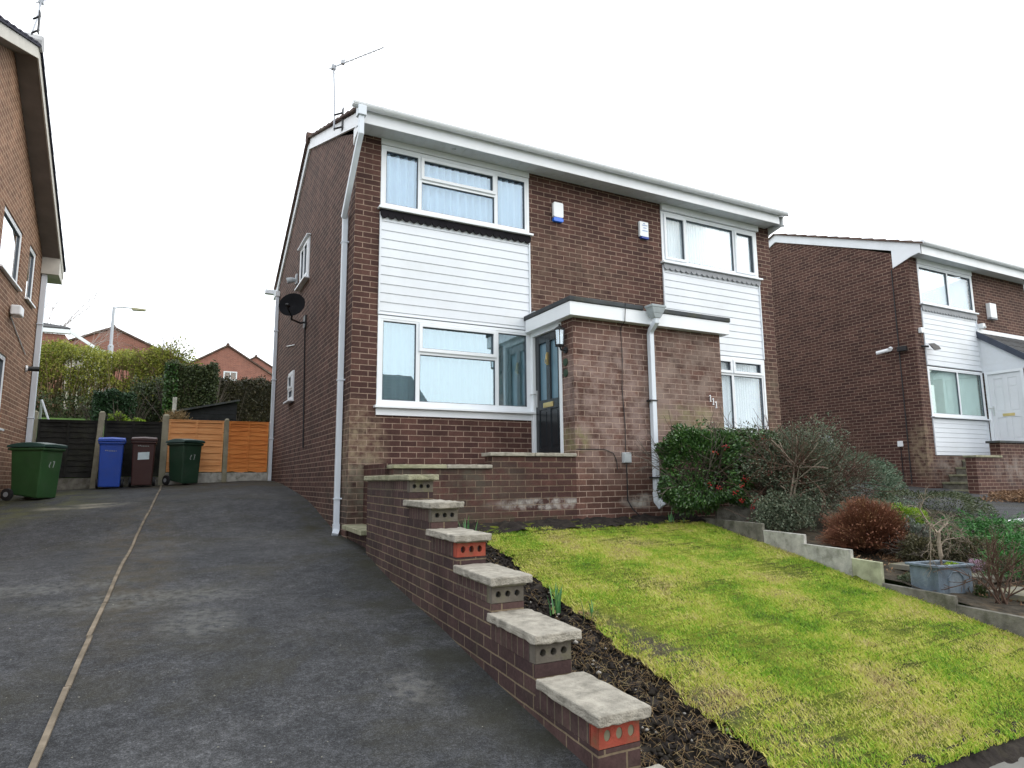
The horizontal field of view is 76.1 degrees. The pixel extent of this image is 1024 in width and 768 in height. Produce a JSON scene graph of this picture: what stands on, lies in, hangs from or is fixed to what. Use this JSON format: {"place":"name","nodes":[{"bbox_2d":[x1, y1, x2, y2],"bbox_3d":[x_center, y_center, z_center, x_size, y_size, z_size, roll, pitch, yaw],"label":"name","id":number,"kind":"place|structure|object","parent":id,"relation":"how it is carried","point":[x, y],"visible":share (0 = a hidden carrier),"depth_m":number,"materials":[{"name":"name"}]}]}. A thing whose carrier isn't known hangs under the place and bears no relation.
{"place":"outdoors","nodes":[
{"label":"outdoors","id":0,"kind":"place"},
{"bbox_2d":[159,408,192,431],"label":"pampas grass","id":1,"kind":"object","parent":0,"point":[174,415],"depth_m":14.67,"materials":[{"name":"plant"}]},
{"bbox_2d":[0,481,587,767],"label":"driveway","id":2,"kind":"structure","parent":0,"point":[153,641],"depth_m":4.04,"materials":[{"name":"grey asphalt"}]},
{"bbox_2d":[0,15,65,498],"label":"neighbour house","id":3,"kind":"structure","parent":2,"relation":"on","point":[32,260],"depth_m":10.82,"materials":[{"name":"brick"}]},
{"bbox_2d":[0,353,5,430],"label":"window","id":4,"kind":"structure","parent":3,"relation":"in","point":[2,358],"depth_m":10.37,"materials":[{"name":"white plastic"}]},
{"bbox_2d":[0,206,21,291],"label":"window","id":5,"kind":"structure","parent":3,"relation":"in","point":[11,239],"depth_m":10.43,"materials":[{"name":"glass"}]},
{"bbox_2d":[10,304,23,317],"bbox_3d":[-7.987,-1.172,10.540,0.160,0.160,0.270,4,-9,-27],"label":"floodlight","id":6,"kind":"object","parent":3,"relation":"attached to","point":[16,311],"visible":1,"depth_m":10.44,"materials":[{"name":"white plastic"}]},
{"bbox_2d":[24,246,35,308],"bbox_3d":[-8.691,-1.944,11.797,0.135,1.015,0.730,4,-9,-27],"label":"window","id":7,"kind":"structure","parent":3,"relation":"in","point":[28,294],"depth_m":11.94,"materials":[{"name":"white plastic"}]},
{"bbox_2d":[31,0,49,34],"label":"tv aerial","id":8,"kind":"object","parent":3,"relation":"attached to","point":[38,16],"visible":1,"depth_m":9.40,"materials":[{"name":"metal"}]},
{"bbox_2d":[0,442,67,500],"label":"wheelie bin","id":9,"kind":"object","parent":2,"relation":"on","point":[35,469],"visible":0.99,"depth_m":10.40,"materials":[{"name":"green plastic"}]},
{"bbox_2d":[57,478,90,489],"bbox_3d":[-8.586,2.000,12.510,0.980,0.385,0.050,4,-9,-27],"label":"gravel board","id":10,"kind":"object","parent":2,"relation":"on","point":[72,483],"visible":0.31,"depth_m":12.57,"materials":[{"name":"concrete"}]},
{"bbox_2d":[36,419,97,477],"bbox_3d":[-8.586,1.248,12.607,0.990,1.115,0.050,4,-9,-27],"label":"garden fence","id":11,"kind":"object","parent":10,"relation":"on","point":[77,438],"visible":0.67,"depth_m":12.65,"materials":[{"name":"black wood"}]},
{"bbox_2d":[28,485,161,767],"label":"driveway edging","id":12,"kind":"object","parent":2,"relation":"on","point":[38,753],"visible":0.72,"depth_m":3.61,"materials":[{"name":"concrete"}]},
{"bbox_2d":[95,437,126,488],"bbox_3d":[-7.684,1.510,12.528,0.473,0.976,0.575,4,-10,-29],"label":"wheelie bin","id":13,"kind":"object","parent":2,"relation":"on","point":[111,450],"visible":1,"depth_m":12.34,"materials":[{"name":"blue plastic"}]},
{"bbox_2d":[99,477,157,487],"bbox_3d":[-7.616,2.054,13.014,1.010,0.405,0.050,4,-9,-27],"label":"gravel board","id":14,"kind":"object","parent":2,"relation":"on","point":[126,479],"visible":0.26,"depth_m":12.99,"materials":[{"name":"concrete"}]},
{"bbox_2d":[103,420,161,476],"bbox_3d":[-7.616,1.298,13.112,1.020,1.105,0.050,4,-9,-27],"label":"garden fence","id":15,"kind":"object","parent":14,"relation":"on","point":[128,430],"visible":0.49,"depth_m":13.12,"materials":[{"name":"black wood"}]},
{"bbox_2d":[128,437,157,486],"bbox_3d":[-7.186,1.515,12.744,0.464,0.966,0.575,4,-9,-27],"label":"wheelie bin","id":16,"kind":"object","parent":2,"relation":"on","point":[143,452],"visible":0.98,"depth_m":12.55,"materials":[{"name":"brown plastic"}]},
{"bbox_2d":[162,439,204,484],"bbox_3d":[-6.544,1.549,13.038,0.575,0.917,0.497,-4,-9,24],"label":"wheelie bin","id":17,"kind":"object","parent":2,"relation":"on","point":[184,459],"visible":1,"depth_m":12.87,"materials":[{"name":"green plastic"}]},
{"bbox_2d":[165,473,221,484],"bbox_3d":[-6.602,1.983,13.560,1.060,0.285,0.050,4,-9,-27],"label":"gravel board","id":18,"kind":"object","parent":2,"relation":"on","point":[208,477],"visible":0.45,"depth_m":13.66,"materials":[{"name":"concrete"}]},
{"bbox_2d":[166,419,224,471],"bbox_3d":[-6.602,1.294,13.648,1.050,1.081,0.050,4,-9,-27],"label":"garden fence","id":19,"kind":"object","parent":18,"relation":"on","point":[210,433],"visible":0.61,"depth_m":13.73,"materials":[{"name":"orange wood"}]},
{"bbox_2d":[1,485,482,762],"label":"grit","id":20,"kind":"object","parent":2,"relation":"on","point":[188,612],"visible":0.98,"depth_m":4.55,"materials":[{"name":"gravel"}]},
{"bbox_2d":[226,472,266,481],"bbox_3d":[-5.694,2.044,14.031,0.830,0.285,0.050,4,-9,-27],"label":"gravel board","id":21,"kind":"object","parent":2,"relation":"on","point":[262,476],"visible":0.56,"depth_m":14.01,"materials":[{"name":"concrete"}]},
{"bbox_2d":[227,421,268,471],"bbox_3d":[-5.697,1.359,14.115,0.810,1.091,0.050,4,-9,-27],"label":"garden fence","id":22,"kind":"object","parent":21,"relation":"on","point":[247,446],"visible":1,"depth_m":14.11,"materials":[{"name":"orange wood"}]},
{"bbox_2d":[342,524,366,547],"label":"step slab","id":23,"kind":"structure","parent":2,"relation":"on","point":[357,533],"depth_m":7.61,"materials":[{"name":"concrete"}]},
{"bbox_2d":[364,474,664,767],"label":"stepped garden wall","id":24,"kind":"structure","parent":2,"relation":"on","point":[425,553],"depth_m":3.86,"materials":[{"name":"brick"}]},
{"bbox_2d":[36,409,975,756],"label":"ground","id":25,"kind":"structure","parent":0,"point":[888,581],"depth_m":13.76,"materials":[{"name":"brown soil"}]},
{"bbox_2d":[32,410,38,441],"bbox_3d":[-9.104,1.331,12.344,0.150,1.670,0.110,4,-9,-27],"label":"fence post","id":26,"kind":"object","parent":25,"relation":"on","point":[36,415],"visible":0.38,"depth_m":12.41,"materials":[{"name":"concrete"}]},
{"bbox_2d":[35,388,92,418],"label":"hedge","id":27,"kind":"object","parent":25,"relation":"on","point":[63,399],"visible":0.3,"depth_m":19.19,"materials":[{"name":"green plant"}]},
{"bbox_2d":[37,323,104,408],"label":"distant house","id":28,"kind":"structure","parent":25,"relation":"on","point":[49,330],"depth_m":27.24,"materials":[{"name":"white plastic"}]},
{"bbox_2d":[44,264,146,351],"bbox_3d":[-25.265,-2.493,36.288,9.075,8.662,5.724,6,-11,-40],"label":"bare tree","id":29,"kind":"object","parent":25,"relation":"on","point":[71,316],"visible":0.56,"depth_m":36.74,"materials":[{"name":"brown plant"}]},
{"bbox_2d":[89,411,105,488],"bbox_3d":[-8.147,1.380,12.842,0.170,1.700,0.110,4,-9,-27],"label":"fence post","id":30,"kind":"object","parent":25,"relation":"on","point":[99,434],"visible":0.73,"depth_m":12.80,"materials":[{"name":"concrete"}]},
{"bbox_2d":[36,336,177,416],"bbox_3d":[-14.558,-0.155,19.927,8.874,2.532,3.094,4,-9,-27],"label":"privet hedge","id":31,"kind":"object","parent":25,"relation":"on","point":[63,352],"visible":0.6,"depth_m":20.43,"materials":[{"name":"green plant"}]},
{"bbox_2d":[79,387,155,423],"bbox_3d":[-10.766,0.989,17.832,1.806,1.765,1.182,4,-9,-27],"label":"conifer hedge","id":32,"kind":"object","parent":25,"relation":"on","point":[111,400],"visible":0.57,"depth_m":17.48,"materials":[{"name":"green plant"}]},
{"bbox_2d":[107,408,136,420],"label":"lime shrub","id":33,"kind":"object","parent":25,"relation":"on","point":[117,416],"visible":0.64,"depth_m":14.02,"materials":[{"name":"green plant"}]},
{"bbox_2d":[107,307,145,385],"bbox_3d":[-17.209,-1.071,29.061,1.362,4.810,0.232,4,-9,-27],"label":"street lamp","id":34,"kind":"object","parent":25,"relation":"on","point":[112,326],"visible":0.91,"depth_m":29.00,"materials":[{"name":"metal"}]},
{"bbox_2d":[68,325,186,388],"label":"distant house","id":35,"kind":"structure","parent":25,"relation":"on","point":[128,338],"depth_m":46.42,"materials":[{"name":"tile"}]},
{"bbox_2d":[121,373,163,421],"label":"hedge","id":36,"kind":"object","parent":25,"relation":"on","point":[140,389],"visible":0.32,"depth_m":19.29,"materials":[{"name":"green plant"}]},
{"bbox_2d":[123,327,202,384],"bbox_3d":[-11.307,-0.909,21.220,2.478,2.177,2.354,4,-9,-27],"label":"young tree","id":37,"kind":"object","parent":25,"relation":"on","point":[183,359],"visible":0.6,"depth_m":21.31,"materials":[{"name":"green plant"}]},
{"bbox_2d":[158,414,169,484],"bbox_3d":[-7.128,1.457,13.368,0.130,1.680,0.110,4,-9,-27],"label":"fence post","id":38,"kind":"object","parent":25,"relation":"on","point":[163,448],"visible":0.81,"depth_m":13.34,"materials":[{"name":"concrete"}]},
{"bbox_2d":[142,359,229,420],"bbox_3d":[-9.434,0.338,18.904,2.291,2.139,1.292,4,-9,-27],"label":"clipped hedge","id":39,"kind":"object","parent":25,"relation":"on","point":[192,385],"visible":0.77,"depth_m":18.57,"materials":[{"name":"green plant"}]},
{"bbox_2d":[174,399,239,420],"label":"garden shed","id":40,"kind":"structure","parent":25,"relation":"on","point":[222,411],"depth_m":16.19,"materials":[{"name":"wood"}]},
{"bbox_2d":[221,419,228,481],"bbox_3d":[-6.099,1.550,13.897,0.090,1.630,0.110,4,-9,-27],"label":"fence post","id":41,"kind":"object","parent":25,"relation":"on","point":[225,448],"visible":0.8,"depth_m":13.87,"materials":[{"name":"concrete"}]},
{"bbox_2d":[185,343,271,382],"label":"distant house","id":42,"kind":"structure","parent":25,"relation":"on","point":[234,363],"depth_m":49.84,"materials":[{"name":"brick"}]},
{"bbox_2d":[217,374,271,421],"bbox_3d":[-6.968,1.210,21.438,6.226,2.902,1.488,4,-9,-27],"label":"dark hedge","id":43,"kind":"object","parent":25,"relation":"on","point":[253,395],"visible":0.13,"depth_m":20.42,"materials":[{"name":"green plant"}]},
{"bbox_2d":[250,355,271,372],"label":"distant house","id":44,"kind":"structure","parent":25,"relation":"on","point":[262,363],"depth_m":65.08,"materials":[{"name":"brick"}]},
{"bbox_2d":[265,99,788,537],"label":"semi detached house","id":45,"kind":"structure","parent":25,"relation":"on","point":[451,277],"depth_m":9.44,"materials":[{"name":"brick"}]},
{"bbox_2d":[283,370,294,404],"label":"window","id":46,"kind":"structure","parent":45,"relation":"in","point":[290,385],"depth_m":12.37,"materials":[{"name":"white plastic"}]},
{"bbox_2d":[278,293,306,328],"bbox_3d":[-3.698,-1.246,11.040,0.419,0.447,1.163,2,-9,-15],"label":"satellite dish","id":47,"kind":"object","parent":45,"relation":"attached to","point":[291,304],"visible":1,"depth_m":10.78,"materials":[{"name":"black metal"}]},
{"bbox_2d":[295,235,310,291],"bbox_3d":[-3.811,-2.198,11.958,0.135,0.795,0.950,4,-9,-27],"label":"window","id":48,"kind":"structure","parent":45,"relation":"in","point":[305,251],"depth_m":11.89,"materials":[{"name":"white plastic"}]},
{"bbox_2d":[302,321,305,447],"bbox_3d":[-3.579,-0.021,11.256,0.032,2.232,0.232,4,-9,-27],"label":"cable","id":49,"kind":"object","parent":45,"relation":"attached to","point":[303,388],"visible":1,"depth_m":11.25,"materials":[{"name":"black plastic"}]},
{"bbox_2d":[329,44,385,130],"bbox_3d":[-2.343,-4.364,9.666,1.036,1.322,0.233,-5,-9,28],"label":"tv aerial","id":50,"kind":"object","parent":45,"relation":"attached to","point":[334,66],"visible":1,"depth_m":9.75,"materials":[{"name":"metal"}]},
{"bbox_2d":[373,315,535,420],"bbox_3d":[-0.757,-0.187,9.118,2.380,1.332,0.217,4,-9,-27],"label":"window","id":51,"kind":"structure","parent":45,"relation":"in","point":[426,368],"depth_m":9.12,"materials":[{"name":"white plastic"}]},
{"bbox_2d":[378,145,533,236],"bbox_3d":[-0.796,-2.756,9.524,2.380,0.940,0.285,4,-9,-27],"label":"window","id":52,"kind":"structure","parent":45,"relation":"in","point":[426,186],"depth_m":9.50,"materials":[{"name":"glass"}]},
{"bbox_2d":[552,202,563,222],"bbox_3d":[0.715,-2.677,10.212,0.180,0.315,0.055,4,-9,-27],"label":"alarm box","id":53,"kind":"object","parent":45,"relation":"attached to","point":[557,212],"visible":1,"depth_m":10.18,"materials":[{"name":"white plastic"}]},
{"bbox_2d":[554,324,567,353],"bbox_3d":[0.650,-0.613,8.791,0.185,0.400,0.140,4,-9,-27],"label":"wall lantern","id":54,"kind":"object","parent":45,"relation":"attached to","point":[559,328],"depth_m":8.76,"materials":[{"name":"black plastic"}]},
{"bbox_2d":[638,221,648,239],"bbox_3d":[2.208,-2.577,10.986,0.180,0.297,0.055,4,-9,-27],"label":"alarm box","id":55,"kind":"object","parent":45,"relation":"attached to","point":[643,233],"visible":1,"depth_m":10.96,"materials":[{"name":"white plastic"}]},
{"bbox_2d":[660,211,762,280],"bbox_3d":[3.558,-2.446,11.728,2.360,0.945,0.202,4,-9,-27],"label":"window","id":56,"kind":"structure","parent":45,"relation":"in","point":[689,242],"depth_m":11.80,"materials":[{"name":"glass"}]},
{"bbox_2d":[720,356,768,429],"bbox_3d":[3.570,0.169,11.370,2.290,1.345,0.147,4,-9,-27],"label":"window","id":57,"kind":"structure","parent":45,"relation":"in","point":[740,376],"depth_m":11.73,"materials":[{"name":"white plastic"}]},
{"bbox_2d":[768,233,1023,487],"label":"neighbour house","id":58,"kind":"structure","parent":25,"relation":"on","point":[835,321],"depth_m":16.26,"materials":[{"name":"brick"}]},
{"bbox_2d":[891,269,912,483],"bbox_3d":[9.238,-0.234,15.514,0.024,5.150,0.021,4,-9,-27],"label":"drainpipe","id":59,"kind":"object","parent":58,"relation":"attached to","point":[901,378],"visible":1,"depth_m":15.48,"materials":[{"name":"black plastic"}]},
{"bbox_2d":[916,264,978,314],"bbox_3d":[10.713,-2.316,16.216,2.380,1.015,0.285,4,-9,-27],"label":"window","id":60,"kind":"structure","parent":58,"relation":"in","point":[938,290],"depth_m":16.23,"materials":[{"name":"glass"}]},
{"bbox_2d":[927,366,990,420],"bbox_3d":[10.755,0.249,15.806,2.380,1.210,0.207,4,-9,-27],"label":"window","id":61,"kind":"structure","parent":58,"relation":"in","point":[954,394],"depth_m":15.86,"materials":[{"name":"white plastic"}]},
{"bbox_2d":[986,303,997,320],"bbox_3d":[12.410,-1.872,16.922,0.300,0.420,0.100,4,-9,-27],"label":"alarm box","id":62,"kind":"object","parent":58,"relation":"attached to","point":[991,310],"visible":1,"depth_m":16.86,"materials":[{"name":"white plastic"}]},
{"bbox_2d":[0,0,1023,365],"label":"sky","id":63,"kind":"structure","parent":0,"point":[179,128],"materials":[{"name":"white"}]},
{"bbox_2d":[458,512,705,532],"bbox_3d":[0.749,1.699,8.049,4.300,0.164,0.520,4,-9,-27],"label":"back bed","id":64,"kind":"object","parent":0,"point":[510,526],"visible":0.73,"depth_m":8.07,"materials":[{"name":"soil"}]},
{"bbox_2d":[486,541,780,767],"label":"flower bed","id":65,"kind":"object","parent":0,"point":[712,726],"visible":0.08,"depth_m":3.57,"materials":[{"name":"soil"}]},
{"bbox_2d":[547,585,561,614],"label":"daffodil shoots","id":66,"kind":"object","parent":65,"relation":"on","point":[556,608],"visible":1,"depth_m":4.87,"materials":[{"name":"green plant"}]},
{"bbox_2d":[494,558,771,765],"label":"pebbles","id":67,"kind":"object","parent":65,"relation":"on","point":[575,642],"visible":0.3,"depth_m":3.85,"materials":[{"name":"stone"}]},
{"bbox_2d":[487,545,807,767],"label":"dry stalks","id":68,"kind":"object","parent":65,"relation":"on","point":[691,723],"visible":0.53,"depth_m":3.46,"materials":[{"name":"plant"}]},
{"bbox_2d":[480,518,1023,767],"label":"lawn grass","id":69,"kind":"structure","parent":0,"point":[825,636],"depth_m":4.59,"materials":[{"name":"green plant"}]},
{"bbox_2d":[363,452,576,562],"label":"terrace wall","id":70,"kind":"structure","parent":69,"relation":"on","point":[509,486],"depth_m":7.96,"materials":[{"name":"brick"}]},
{"bbox_2d":[702,518,764,542],"bbox_3d":[2.766,2.339,8.172,0.044,1.250,1.221,2,-9,-18],"label":"edging panel","id":71,"kind":"object","parent":69,"relation":"on","point":[753,530],"visible":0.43,"depth_m":7.99,"materials":[{"name":"concrete"}]},
{"bbox_2d":[763,530,806,555],"bbox_3d":[3.073,2.249,7.296,0.044,1.170,0.649,2,-9,-18],"label":"edging panel","id":72,"kind":"object","parent":69,"relation":"on","point":[790,542],"visible":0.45,"depth_m":7.30,"materials":[{"name":"concrete"}]},
{"bbox_2d":[801,543,852,575],"bbox_3d":[3.259,2.210,6.701,0.044,1.070,0.664,2,-9,-18],"label":"edging panel","id":73,"kind":"object","parent":69,"relation":"on","point":[838,559],"visible":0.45,"depth_m":6.68,"materials":[{"name":"concrete"}]},
{"bbox_2d":[852,558,884,586],"bbox_3d":[3.425,2.185,6.242,0.044,0.985,0.355,2,-9,-18],"label":"edging panel","id":74,"kind":"object","parent":69,"relation":"on","point":[871,571],"visible":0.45,"depth_m":6.25,"materials":[{"name":"grey concrete"}]},
{"bbox_2d":[882,583,957,612],"bbox_3d":[3.586,2.202,5.717,0.044,0.795,0.715,2,-9,-18],"label":"edging panel","id":75,"kind":"object","parent":69,"relation":"on","point":[947,601],"visible":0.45,"depth_m":5.63,"materials":[{"name":"concrete"}]},
{"bbox_2d":[956,604,1023,637],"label":"edging panel","id":76,"kind":"object","parent":69,"relation":"on","point":[1012,623],"visible":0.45,"depth_m":5.11,"materials":[{"name":"concrete"}]},
{"bbox_2d":[703,494,1023,616],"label":"garden ground","id":77,"kind":"structure","parent":0,"point":[1013,607],"depth_m":6.82,"materials":[{"name":"soil"}]},
{"bbox_2d":[626,404,789,517],"bbox_3d":[2.660,1.028,8.803,1.671,1.512,2.954,-8,-11,43],"label":"berry bush","id":78,"kind":"object","parent":77,"relation":"on","point":[672,449],"visible":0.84,"depth_m":8.47,"materials":[{"name":"green plant"}]},
{"bbox_2d":[715,506,787,524],"bbox_3d":[3.221,1.844,8.790,0.978,0.400,0.054,0,-8,-5],"label":"edging panel","id":79,"kind":"object","parent":77,"relation":"on","point":[723,513],"visible":0.36,"depth_m":8.76,"materials":[{"name":"concrete"}]},
{"bbox_2d":[705,405,914,535],"bbox_3d":[3.962,1.133,8.818,2.825,1.793,2.677,-2,-8,8],"label":"cotoneaster bush","id":80,"kind":"object","parent":77,"relation":"on","point":[798,494],"visible":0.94,"depth_m":8.62,"materials":[{"name":"green plant"}]},
{"bbox_2d":[746,444,909,507],"bbox_3d":[5.293,1.743,10.949,2.857,1.610,2.923,-3,-9,19],"label":"groundcover mound","id":81,"kind":"object","parent":77,"relation":"on","point":[893,481],"visible":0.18,"depth_m":10.53,"materials":[{"name":"green plant"}]},
{"bbox_2d":[815,494,909,553],"bbox_3d":[3.963,1.578,7.303,0.974,0.695,0.923,4,-9,-27],"label":"russet bush","id":82,"kind":"object","parent":77,"relation":"on","point":[864,525],"visible":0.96,"depth_m":7.12,"materials":[{"name":"brown plant"}]},
{"bbox_2d":[825,498,920,523],"bbox_3d":[4.768,1.773,8.629,1.575,0.545,0.907,7,-11,-43],"label":"creeping shrub","id":83,"kind":"object","parent":77,"relation":"on","point":[909,501],"visible":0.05,"depth_m":8.63,"materials":[{"name":"green plant"}]},
{"bbox_2d":[889,561,911,570],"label":"paving slab","id":84,"kind":"structure","parent":77,"relation":"on","point":[901,566],"depth_m":6.52,"materials":[{"name":"grey concrete"}]},
{"bbox_2d":[882,497,941,526],"bbox_3d":[4.894,1.695,8.131,0.888,0.586,0.767,6,-11,-39],"label":"dwarf conifer","id":85,"kind":"object","parent":77,"relation":"on","point":[908,510],"visible":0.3,"depth_m":8.01,"materials":[{"name":"green plant"}]},
{"bbox_2d":[881,530,948,561],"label":"olive shrub","id":86,"kind":"object","parent":77,"relation":"on","point":[913,550],"visible":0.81,"depth_m":6.78,"materials":[{"name":"green plant"}]},
{"bbox_2d":[901,515,948,548],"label":"grey shrub","id":87,"kind":"object","parent":77,"relation":"on","point":[917,528],"visible":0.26,"depth_m":7.22,"materials":[{"name":"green plant"}]},
{"bbox_2d":[871,488,999,518],"bbox_3d":[6.416,2.185,10.101,2.070,1.167,2.247,-4,-9,20],"label":"groundcover mound","id":88,"kind":"object","parent":77,"relation":"on","point":[970,504],"visible":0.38,"depth_m":9.74,"materials":[{"name":"green plant"}]},
{"bbox_2d":[905,560,974,593],"bbox_3d":[3.849,1.750,5.867,0.450,0.280,0.330,2,-9,-18],"label":"lead planter","id":89,"kind":"object","parent":77,"relation":"on","point":[939,580],"visible":0.75,"depth_m":5.76,"materials":[{"name":"metal"}]},
{"bbox_2d":[906,485,973,576],"bbox_3d":[3.997,1.324,6.019,0.977,0.808,0.301,5,-10,-34],"label":"bare acer tree","id":90,"kind":"object","parent":89,"relation":"in","point":[938,542],"visible":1,"depth_m":5.91,"materials":[{"name":"brown plant"}]},
{"bbox_2d":[934,530,990,562],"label":"creeping shrub","id":91,"kind":"object","parent":77,"relation":"on","point":[960,556],"visible":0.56,"depth_m":6.83,"materials":[{"name":"green plant"}]},
{"bbox_2d":[913,517,1023,559],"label":"juniper bush","id":92,"kind":"object","parent":77,"relation":"on","point":[1009,535],"visible":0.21,"depth_m":7.20,"materials":[{"name":"green plant"}]},
{"bbox_2d":[966,580,988,597],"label":"ivy plant","id":93,"kind":"object","parent":77,"relation":"on","point":[978,589],"visible":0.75,"depth_m":5.72,"materials":[{"name":"green plant"}]},
{"bbox_2d":[934,526,1023,604],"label":"twiggy shrub","id":94,"kind":"object","parent":77,"relation":"on","point":[993,565],"visible":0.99,"depth_m":5.52,"materials":[{"name":"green plant"}]},
{"bbox_2d":[937,508,1023,535],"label":"juniper bush","id":95,"kind":"object","parent":77,"relation":"on","point":[980,523],"visible":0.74,"depth_m":8.33,"materials":[{"name":"green plant"}]},
{"bbox_2d":[971,572,1015,582],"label":"paving slab","id":96,"kind":"structure","parent":77,"relation":"on","point":[974,575],"depth_m":6.22,"materials":[{"name":"grey concrete"}]},
{"bbox_2d":[964,526,1023,570],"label":"juniper bush","id":97,"kind":"object","parent":77,"relation":"on","point":[1021,545],"visible":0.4,"depth_m":6.88,"materials":[{"name":"green plant"}]},
{"bbox_2d":[974,547,1023,580],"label":"creeping shrub","id":98,"kind":"object","parent":77,"relation":"on","point":[1018,574],"visible":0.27,"depth_m":6.34,"materials":[{"name":"green plant"}]},
{"bbox_2d":[986,586,1023,601],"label":"paving slab","id":99,"kind":"structure","parent":77,"relation":"on","point":[1018,596],"depth_m":5.65,"materials":[{"name":"grey concrete"}]},
{"bbox_2d":[785,475,1023,523],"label":"neighbour driveway","id":100,"kind":"structure","parent":0,"point":[1013,509],"depth_m":11.82,"materials":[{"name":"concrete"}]},
{"bbox_2d":[942,460,968,491],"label":"front steps","id":101,"kind":"structure","parent":100,"relation":"on","point":[958,481],"depth_m":14.91,"materials":[{"name":"concrete"}]},
{"bbox_2d":[963,440,1023,493],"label":"brick terrace wall","id":102,"kind":"structure","parent":100,"relation":"on","point":[1000,467],"depth_m":14.13,"materials":[{"name":"brick"}]},
{"bbox_2d":[980,489,1023,502],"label":"dead bracken","id":103,"kind":"object","parent":100,"relation":"on","point":[1015,494],"visible":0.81,"depth_m":12.36,"materials":[{"name":"brown plant"}]},
{"bbox_2d":[879,721,1023,767],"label":"front verge","id":104,"kind":"structure","parent":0,"point":[1010,751],"depth_m":3.23,"materials":[{"name":"green plant"}]},
{"bbox_2d":[989,757,1023,767],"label":"pavement","id":105,"kind":"structure","parent":0,"point":[1019,763],"depth_m":3.19,"materials":[{"name":"concrete"}]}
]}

